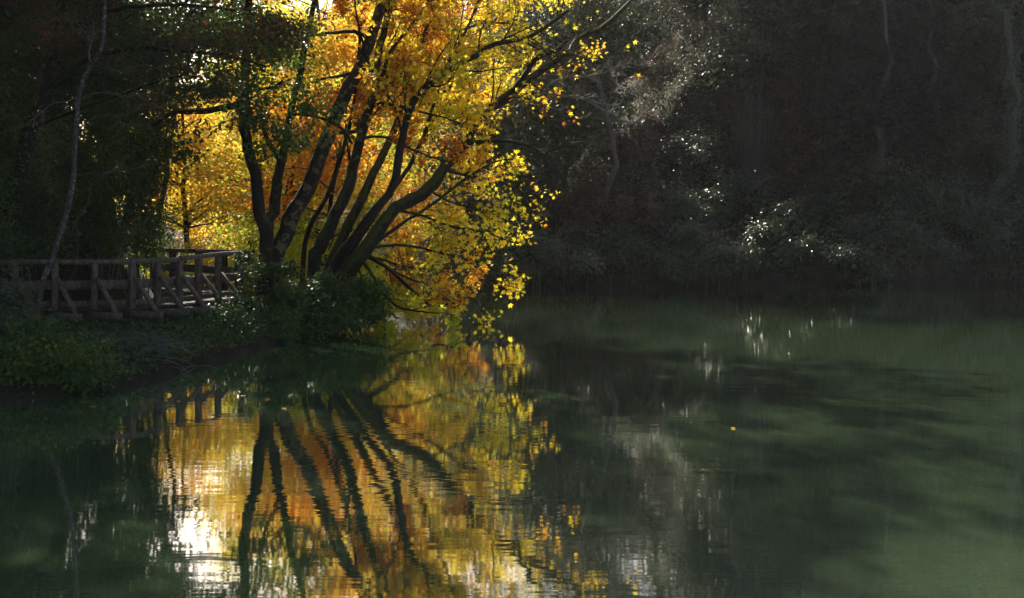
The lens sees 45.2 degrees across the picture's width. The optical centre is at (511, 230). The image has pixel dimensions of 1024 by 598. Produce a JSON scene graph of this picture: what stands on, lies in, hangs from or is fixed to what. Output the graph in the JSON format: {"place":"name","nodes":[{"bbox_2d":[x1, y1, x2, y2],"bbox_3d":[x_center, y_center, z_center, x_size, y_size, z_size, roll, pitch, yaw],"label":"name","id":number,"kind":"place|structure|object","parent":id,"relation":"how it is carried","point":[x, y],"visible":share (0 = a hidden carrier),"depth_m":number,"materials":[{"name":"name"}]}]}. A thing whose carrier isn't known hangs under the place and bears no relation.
{"place":"outdoors","nodes":[
{"label":"outdoors","id":0,"kind":"place"},
{"bbox_2d":[67,0,507,196],"label":"sky","id":1,"kind":"structure","parent":0,"point":[299,3],"materials":[{"name":"white"}]},
{"bbox_2d":[0,253,1023,597],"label":"river water","id":2,"kind":"structure","parent":0,"point":[586,443],"depth_m":13.72,"materials":[{"name":"green liquid"}]},
{"bbox_2d":[0,0,1023,398],"bbox_3d":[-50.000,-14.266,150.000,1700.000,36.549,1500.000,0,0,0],"label":"ground","id":3,"kind":"structure","parent":0,"point":[674,122],"depth_m":64.46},
{"bbox_2d":[0,96,90,307],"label":"slope bush","id":4,"kind":"object","parent":3,"relation":"on","point":[42,143],"visible":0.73,"depth_m":26.35,"materials":[{"name":"plant"}]},
{"bbox_2d":[0,164,102,300],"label":"slope bush","id":5,"kind":"object","parent":3,"relation":"on","point":[31,244],"visible":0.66,"depth_m":27.08,"materials":[{"name":"plant"}]},
{"bbox_2d":[0,260,118,350],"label":"bank bush","id":6,"kind":"object","parent":3,"relation":"on","point":[6,293],"visible":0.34,"depth_m":22.00,"materials":[{"name":"green plant"}]},
{"bbox_2d":[0,306,136,396],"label":"bank bush","id":7,"kind":"object","parent":3,"relation":"on","point":[31,345],"visible":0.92,"depth_m":19.29,"materials":[{"name":"green plant"}]},
{"bbox_2d":[0,0,141,103],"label":"evergreen tree","id":8,"kind":"object","parent":3,"relation":"on","point":[11,21],"visible":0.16,"depth_m":28.49,"materials":[{"name":"green plant"}]},
{"bbox_2d":[0,16,150,239],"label":"evergreen tree","id":9,"kind":"object","parent":3,"relation":"on","point":[63,86],"visible":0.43,"depth_m":29.30,"materials":[{"name":"plant"}]},
{"bbox_2d":[10,0,176,321],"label":"slender tree","id":10,"kind":"object","parent":3,"relation":"on","point":[62,229],"visible":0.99,"depth_m":24.55,"materials":[{"name":"brown plant"}]},
{"bbox_2d":[49,156,158,291],"bbox_3d":[-9.835,0.156,29.069,2.621,3.943,2.727,0,0,-31],"label":"slope bush","id":11,"kind":"object","parent":3,"relation":"on","point":[109,238],"visible":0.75,"depth_m":28.88,"materials":[{"name":"green plant"}]},
{"bbox_2d":[48,77,160,299],"bbox_3d":[-9.769,-0.736,28.993,2.905,5.754,2.594,0,0,19],"label":"slope bush","id":12,"kind":"object","parent":3,"relation":"on","point":[106,126],"visible":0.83,"depth_m":28.85,"materials":[{"name":"green plant"}]},
{"bbox_2d":[42,127,182,255],"bbox_3d":[-10.339,-0.720,30.874,4.022,4.139,2.984,0,0,-43],"label":"slope bush","id":13,"kind":"object","parent":3,"relation":"on","point":[65,160],"visible":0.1,"depth_m":30.59,"materials":[{"name":"green plant"}]},
{"bbox_2d":[9,0,230,209],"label":"evergreen tree","id":14,"kind":"object","parent":3,"relation":"on","point":[168,141],"visible":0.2,"depth_m":30.82,"materials":[{"name":"green plant"}]},
{"bbox_2d":[64,0,186,106],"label":"evergreen tree","id":15,"kind":"object","parent":3,"relation":"on","point":[129,12],"depth_m":32.37,"materials":[{"name":"green plant"}]},
{"bbox_2d":[63,0,206,293],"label":"evergreen tree","id":16,"kind":"object","parent":3,"relation":"on","point":[145,16],"visible":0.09,"depth_m":31.74,"materials":[{"name":"plant"}]},
{"bbox_2d":[0,248,270,328],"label":"footbridge","id":17,"kind":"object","parent":3,"relation":"on","point":[176,301],"visible":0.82,"depth_m":26.90,"materials":[{"name":"brown wood"}]},
{"bbox_2d":[82,137,193,299],"bbox_3d":[-9.127,-0.083,30.246,2.163,4.456,2.688,0,0,41],"label":"slope bush","id":18,"kind":"object","parent":3,"relation":"on","point":[148,177],"visible":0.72,"depth_m":30.11,"materials":[{"name":"green plant"}]},
{"bbox_2d":[82,79,217,233],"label":"autumn tree","id":19,"kind":"object","parent":3,"relation":"on","point":[172,164],"depth_m":70.45,"materials":[{"name":"yellow plant"}]},
{"bbox_2d":[0,70,312,387],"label":"bank ground cover","id":20,"kind":"object","parent":3,"relation":"on","point":[134,327],"visible":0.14,"depth_m":24.42,"materials":[{"name":"green plant"}]},
{"bbox_2d":[98,329,216,371],"bbox_3d":[-6.696,2.414,22.527,2.703,1.188,2.604,0,0,0],"label":"brushwood pile","id":21,"kind":"object","parent":3,"relation":"on","point":[154,343],"visible":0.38,"depth_m":22.32,"materials":[{"name":"brown wood"}]},
{"bbox_2d":[112,316,211,357],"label":"bank bush","id":22,"kind":"object","parent":3,"relation":"on","point":[182,340],"visible":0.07,"depth_m":23.52,"materials":[{"name":"green plant"}]},
{"bbox_2d":[0,0,337,216],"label":"beech tree","id":23,"kind":"object","parent":3,"relation":"on","point":[57,33],"visible":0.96,"depth_m":24.97,"materials":[{"name":"green plant"}]},
{"bbox_2d":[140,0,226,270],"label":"autumn tree","id":24,"kind":"object","parent":3,"relation":"on","point":[165,185],"visible":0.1,"depth_m":43.87,"materials":[{"name":"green plant"}]},
{"bbox_2d":[134,228,234,287],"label":"bank shrub","id":25,"kind":"object","parent":3,"relation":"on","point":[163,273],"visible":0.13,"depth_m":40.89,"materials":[{"name":"yellow plant"}]},
{"bbox_2d":[135,115,233,275],"bbox_3d":[-14.756,-1.504,53.301,6.694,7.758,4.837,0,0,0],"label":"autumn tree","id":26,"kind":"object","parent":3,"relation":"on","point":[197,232],"visible":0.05,"depth_m":52.70,"materials":[{"name":"yellow plant"}]},
{"bbox_2d":[115,74,254,274],"bbox_3d":[-12.198,-1.935,45.517,7.015,8.622,5.691,0,0,0],"label":"autumn tree","id":27,"kind":"object","parent":3,"relation":"on","point":[199,212],"visible":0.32,"depth_m":45.11,"materials":[{"name":"yellow plant"}]},
{"bbox_2d":[123,0,270,221],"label":"evergreen tree","id":28,"kind":"object","parent":3,"relation":"on","point":[236,7],"visible":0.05,"depth_m":35.93,"materials":[{"name":"green plant"}]},
{"bbox_2d":[168,206,281,262],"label":"bank bush","id":29,"kind":"object","parent":3,"relation":"on","point":[193,245],"visible":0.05,"depth_m":76.00,"materials":[{"name":"yellow plant"}]},
{"bbox_2d":[184,49,266,247],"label":"autumn tree","id":30,"kind":"object","parent":3,"relation":"on","point":[214,127],"visible":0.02,"depth_m":94.06,"materials":[{"name":"yellow plant"}]},
{"bbox_2d":[179,298,275,347],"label":"bank bush","id":31,"kind":"object","parent":3,"relation":"on","point":[226,316],"visible":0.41,"depth_m":26.38,"materials":[{"name":"green plant"}]},
{"bbox_2d":[239,299,262,338],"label":"fallen branch","id":32,"kind":"object","parent":3,"relation":"on","point":[256,313],"visible":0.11,"depth_m":27.28,"materials":[{"name":"brown wood"}]},
{"bbox_2d":[209,230,305,293],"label":"bank bush","id":33,"kind":"object","parent":3,"relation":"on","point":[250,266],"depth_m":40.02,"materials":[{"name":"green plant"}]},
{"bbox_2d":[201,215,320,266],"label":"bank bush","id":34,"kind":"object","parent":3,"relation":"on","point":[220,237],"visible":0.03,"depth_m":60.21,"materials":[{"name":"yellow plant"}]},
{"bbox_2d":[138,0,389,298],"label":"alder tree","id":35,"kind":"object","parent":3,"relation":"on","point":[247,119],"visible":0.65,"depth_m":29.85,"materials":[{"name":"green plant"}]},
{"bbox_2d":[207,208,332,294],"bbox_3d":[-7.008,0.799,35.485,4.162,2.920,2.968,0,0,37],"label":"bank shrub","id":36,"kind":"object","parent":3,"relation":"on","point":[292,253],"visible":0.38,"depth_m":35.51,"materials":[{"name":"yellow plant"}]},
{"bbox_2d":[197,249,373,342],"bbox_3d":[-5.572,1.745,29.172,4.465,2.605,3.246,0,0,-41],"label":"bank bush","id":37,"kind":"object","parent":3,"relation":"on","point":[295,299],"visible":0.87,"depth_m":29.10,"materials":[{"name":"green plant"}]},
{"bbox_2d":[170,2,410,287],"bbox_3d":[-7.702,-2.970,43.301,9.574,10.810,6.833,0,0,0],"label":"autumn tree","id":38,"kind":"object","parent":3,"relation":"on","point":[203,171],"visible":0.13,"depth_m":42.66,"materials":[{"name":"yellow plant"}]},
{"bbox_2d":[209,232,375,281],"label":"bank bush","id":39,"kind":"object","parent":3,"relation":"on","point":[242,245],"visible":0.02,"depth_m":47.33,"materials":[{"name":"yellow plant"}]},
{"bbox_2d":[200,0,408,198],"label":"autumn tree","id":40,"kind":"object","parent":3,"relation":"on","point":[327,9],"depth_m":82.35,"materials":[{"name":"yellow plant"}]},
{"bbox_2d":[207,0,453,212],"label":"autumn tree","id":41,"kind":"object","parent":3,"relation":"on","point":[381,175],"visible":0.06,"depth_m":48.59,"materials":[{"name":"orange plant"}]},
{"bbox_2d":[205,0,460,212],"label":"autumn tree","id":42,"kind":"object","parent":3,"relation":"on","point":[317,5],"visible":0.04,"depth_m":68.24,"materials":[{"name":"yellow plant"}]},
{"bbox_2d":[200,64,467,265],"bbox_3d":[-5.908,-1.845,41.012,8.985,8.908,5.798,0,0,0],"label":"autumn tree","id":43,"kind":"object","parent":3,"relation":"on","point":[319,201],"visible":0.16,"depth_m":40.64,"materials":[{"name":"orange plant"}]},
{"bbox_2d":[251,191,416,310],"bbox_3d":[-5.547,0.680,37.396,5.228,3.974,4.011,0,0,0],"label":"autumn tree","id":44,"kind":"object","parent":3,"relation":"on","point":[370,263],"visible":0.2,"depth_m":37.41,"materials":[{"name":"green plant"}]},
{"bbox_2d":[201,0,469,214],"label":"autumn tree","id":45,"kind":"object","parent":3,"relation":"on","point":[422,172],"visible":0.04,"depth_m":56.29,"materials":[{"name":"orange plant"}]},
{"bbox_2d":[189,34,488,267],"bbox_3d":[-5.247,-1.950,38.697,8.207,9.394,6.707,0,0,32],"label":"autumn tree","id":46,"kind":"object","parent":3,"relation":"on","point":[332,155],"visible":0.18,"depth_m":37.82,"materials":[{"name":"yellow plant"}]},
{"bbox_2d":[258,0,432,293],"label":"plane tree","id":47,"kind":"object","parent":3,"relation":"on","point":[293,213],"visible":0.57,"depth_m":32.42,"materials":[{"name":"yellow plant"}]},
{"bbox_2d":[298,266,406,332],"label":"bank bush","id":48,"kind":"object","parent":3,"relation":"on","point":[369,303],"visible":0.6,"depth_m":30.74,"materials":[{"name":"green plant"}]},
{"bbox_2d":[284,261,438,317],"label":"bank bush","id":49,"kind":"object","parent":3,"relation":"on","point":[394,293],"visible":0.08,"depth_m":34.75,"materials":[{"name":"green plant"}]},
{"bbox_2d":[317,215,415,260],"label":"bank bush","id":50,"kind":"object","parent":3,"relation":"on","point":[379,253],"visible":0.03,"depth_m":89.82,"materials":[{"name":"orange plant"}]},
{"bbox_2d":[305,0,476,237],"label":"autumn tree","id":51,"kind":"object","parent":3,"relation":"on","point":[333,36],"visible":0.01,"depth_m":96.63,"materials":[{"name":"yellow plant"}]},
{"bbox_2d":[298,4,539,244],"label":"hill tree","id":52,"kind":"object","parent":3,"relation":"on","point":[444,126],"visible":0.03,"depth_m":81.86,"materials":[{"name":"grey plant"}]},
{"bbox_2d":[381,204,478,270],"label":"bank bush","id":53,"kind":"object","parent":3,"relation":"on","point":[414,254],"visible":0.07,"depth_m":75.92,"materials":[{"name":"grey plant"}]},
{"bbox_2d":[351,1,519,232],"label":"autumn tree","id":54,"kind":"object","parent":3,"relation":"on","point":[466,15],"visible":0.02,"depth_m":84.98,"materials":[{"name":"yellow plant"}]},
{"bbox_2d":[329,1,551,222],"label":"hill tree","id":55,"kind":"object","parent":3,"relation":"on","point":[422,69],"visible":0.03,"depth_m":91.74,"materials":[{"name":"grey plant"}]},
{"bbox_2d":[390,0,526,139],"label":"hill tree","id":56,"kind":"object","parent":3,"relation":"on","point":[481,9],"visible":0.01,"depth_m":97.66,"materials":[{"name":"grey plant"}]},
{"bbox_2d":[410,212,540,277],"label":"bank bush","id":57,"kind":"object","parent":3,"relation":"on","point":[427,241],"visible":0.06,"depth_m":66.02,"materials":[{"name":"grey plant"}]},
{"bbox_2d":[300,0,651,331],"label":"maple tree","id":58,"kind":"object","parent":3,"relation":"on","point":[345,256],"visible":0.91,"depth_m":33.04,"materials":[{"name":"yellow plant"}]},
{"bbox_2d":[391,0,564,224],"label":"autumn tree","id":59,"kind":"object","parent":3,"relation":"on","point":[467,210],"visible":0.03,"depth_m":70.02,"materials":[{"name":"yellow plant"}]},
{"bbox_2d":[415,210,551,281],"bbox_3d":[-0.773,0.891,59.191,7.802,3.969,4.710,0,0,0],"label":"bank bush","id":60,"kind":"object","parent":3,"relation":"on","point":[512,223],"visible":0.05,"depth_m":59.08,"materials":[{"name":"yellow plant"}]},
{"bbox_2d":[377,0,622,228],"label":"hill tree","id":61,"kind":"object","parent":3,"relation":"on","point":[496,184],"visible":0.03,"depth_m":74.58,"materials":[{"name":"yellow plant"}]},
{"bbox_2d":[455,165,547,228],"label":"bush","id":62,"kind":"object","parent":3,"relation":"on","point":[523,201],"visible":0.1,"depth_m":77.33,"materials":[{"name":"plant"}]},
{"bbox_2d":[448,219,567,288],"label":"bank bush","id":63,"kind":"object","parent":3,"relation":"on","point":[490,279],"visible":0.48,"depth_m":53.83,"materials":[{"name":"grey plant"}]},
{"bbox_2d":[373,0,656,232],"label":"hill tree","id":64,"kind":"object","parent":3,"relation":"on","point":[503,135],"visible":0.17,"depth_m":63.79,"materials":[{"name":"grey plant"}]},
{"bbox_2d":[488,0,545,37],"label":"hill tree","id":65,"kind":"object","parent":3,"relation":"on","point":[533,6],"visible":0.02,"depth_m":110.73,"materials":[{"name":"grey plant"}]},
{"bbox_2d":[421,0,674,224],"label":"hill tree","id":66,"kind":"object","parent":3,"relation":"on","point":[554,171],"visible":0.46,"depth_m":62.78,"materials":[{"name":"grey plant"}]},
{"bbox_2d":[483,232,612,287],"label":"bush","id":67,"kind":"object","parent":3,"relation":"on","point":[586,258],"visible":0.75,"depth_m":52.92,"materials":[{"name":"green plant"}]},
{"bbox_2d":[462,0,677,199],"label":"hill tree","id":68,"kind":"object","parent":3,"relation":"on","point":[627,70],"visible":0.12,"depth_m":67.31,"materials":[{"name":"grey plant"}]},
{"bbox_2d":[527,0,636,217],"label":"slim tree","id":69,"kind":"object","parent":3,"relation":"on","point":[595,5],"visible":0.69,"depth_m":57.14,"materials":[{"name":"grey plant"}]},
{"bbox_2d":[596,38,617,168],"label":"slim tree","id":70,"kind":"object","parent":3,"relation":"on","point":[608,86],"visible":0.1,"depth_m":67.11,"materials":[{"name":"grey plant"}]},
{"bbox_2d":[539,168,679,236],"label":"bush","id":71,"kind":"object","parent":3,"relation":"on","point":[625,209],"visible":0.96,"depth_m":57.30,"materials":[{"name":"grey plant"}]},
{"bbox_2d":[563,215,670,279],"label":"bush","id":72,"kind":"object","parent":3,"relation":"on","point":[615,249],"visible":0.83,"depth_m":54.55,"materials":[{"name":"green plant"}]},
{"bbox_2d":[583,108,670,178],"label":"bush","id":73,"kind":"object","parent":3,"relation":"on","point":[627,153],"visible":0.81,"depth_m":62.77,"materials":[{"name":"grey plant"}]},
{"bbox_2d":[609,9,685,91],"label":"tree","id":74,"kind":"object","parent":3,"relation":"on","point":[652,68],"visible":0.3,"depth_m":79.34,"materials":[{"name":"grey plant"}]},
{"bbox_2d":[643,0,730,44],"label":"hill tree","id":75,"kind":"object","parent":3,"relation":"on","point":[697,11],"visible":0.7,"depth_m":77.45,"materials":[{"name":"green plant"}]},
{"bbox_2d":[622,207,753,285],"bbox_3d":[8.166,0.798,55.182,4.532,3.729,5.816,0,0,42],"label":"bush","id":76,"kind":"object","parent":3,"relation":"on","point":[691,239],"visible":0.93,"depth_m":55.17,"materials":[{"name":"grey plant"}]},
{"bbox_2d":[656,179,749,229],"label":"bush","id":77,"kind":"object","parent":3,"relation":"on","point":[686,199],"visible":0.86,"depth_m":61.42,"materials":[{"name":"green plant"}]},
{"bbox_2d":[658,125,763,198],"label":"bush","id":78,"kind":"object","parent":3,"relation":"on","point":[724,180],"visible":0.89,"depth_m":66.15,"materials":[{"name":"green plant"}]},
{"bbox_2d":[660,3,770,83],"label":"bush","id":79,"kind":"object","parent":3,"relation":"on","point":[688,61],"visible":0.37,"depth_m":72.64,"materials":[{"name":"green plant"}]},
{"bbox_2d":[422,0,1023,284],"bbox_3d":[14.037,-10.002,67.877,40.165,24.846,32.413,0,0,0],"label":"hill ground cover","id":80,"kind":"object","parent":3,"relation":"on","point":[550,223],"visible":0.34,"depth_m":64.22,"materials":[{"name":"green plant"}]},
{"bbox_2d":[689,0,803,18],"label":"conifer tree","id":81,"kind":"object","parent":3,"relation":"on","point":[704,7],"visible":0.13,"depth_m":73.55,"materials":[{"name":"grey plant"}]},
{"bbox_2d":[671,0,830,112],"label":"hill tree","id":82,"kind":"object","parent":3,"relation":"on","point":[736,58],"visible":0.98,"depth_m":69.01,"materials":[{"name":"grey plant"}]},
{"bbox_2d":[720,82,794,198],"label":"coppiced willow","id":83,"kind":"object","parent":3,"relation":"on","point":[752,163],"visible":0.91,"depth_m":65.25,"materials":[{"name":"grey plant"}]},
{"bbox_2d":[494,240,1023,290],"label":"bank grass","id":84,"kind":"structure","parent":3,"relation":"on","point":[981,258],"depth_m":55.51,"materials":[{"name":"green plant"}]},
{"bbox_2d":[704,212,835,281],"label":"bush","id":85,"kind":"object","parent":3,"relation":"on","point":[767,239],"visible":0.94,"depth_m":56.32,"materials":[{"name":"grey plant"}]},
{"bbox_2d":[747,184,864,238],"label":"bush","id":86,"kind":"object","parent":3,"relation":"on","point":[802,214],"visible":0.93,"depth_m":60.79,"materials":[{"name":"green plant"}]},
{"bbox_2d":[819,235,898,286],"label":"bush","id":87,"kind":"object","parent":3,"relation":"on","point":[874,270],"visible":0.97,"depth_m":55.58,"materials":[{"name":"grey plant"}]},
{"bbox_2d":[800,0,953,172],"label":"conifer tree","id":88,"kind":"object","parent":3,"relation":"on","point":[881,124],"visible":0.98,"depth_m":62.72,"materials":[{"name":"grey plant"}]},
{"bbox_2d":[831,205,975,268],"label":"bush","id":89,"kind":"object","parent":3,"relation":"on","point":[917,240],"visible":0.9,"depth_m":58.74,"materials":[{"name":"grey plant"}]},
{"bbox_2d":[868,173,991,228],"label":"bush","id":90,"kind":"object","parent":3,"relation":"on","point":[934,195],"visible":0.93,"depth_m":60.89,"materials":[{"name":"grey plant"}]},
{"bbox_2d":[875,0,999,137],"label":"conifer tree","id":91,"kind":"object","parent":3,"relation":"on","point":[933,97],"visible":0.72,"depth_m":66.01,"materials":[{"name":"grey plant"}]},
{"bbox_2d":[936,0,1023,76],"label":"hill tree","id":92,"kind":"object","parent":3,"relation":"on","point":[985,19],"visible":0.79,"depth_m":69.89,"materials":[{"name":"green plant"}]},
{"bbox_2d":[940,181,1023,262],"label":"bush","id":93,"kind":"object","parent":3,"relation":"on","point":[1000,233],"visible":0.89,"depth_m":59.84,"materials":[{"name":"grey plant"}]},
{"bbox_2d":[941,4,1023,104],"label":"bush","id":94,"kind":"object","parent":3,"relation":"on","point":[996,77],"visible":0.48,"depth_m":70.02,"materials":[{"name":"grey plant"}]},
{"bbox_2d":[975,0,1023,200],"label":"ivy tree","id":95,"kind":"object","parent":3,"relation":"on","point":[1010,161],"visible":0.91,"depth_m":61.69,"materials":[{"name":"grey plant"}]}
]}

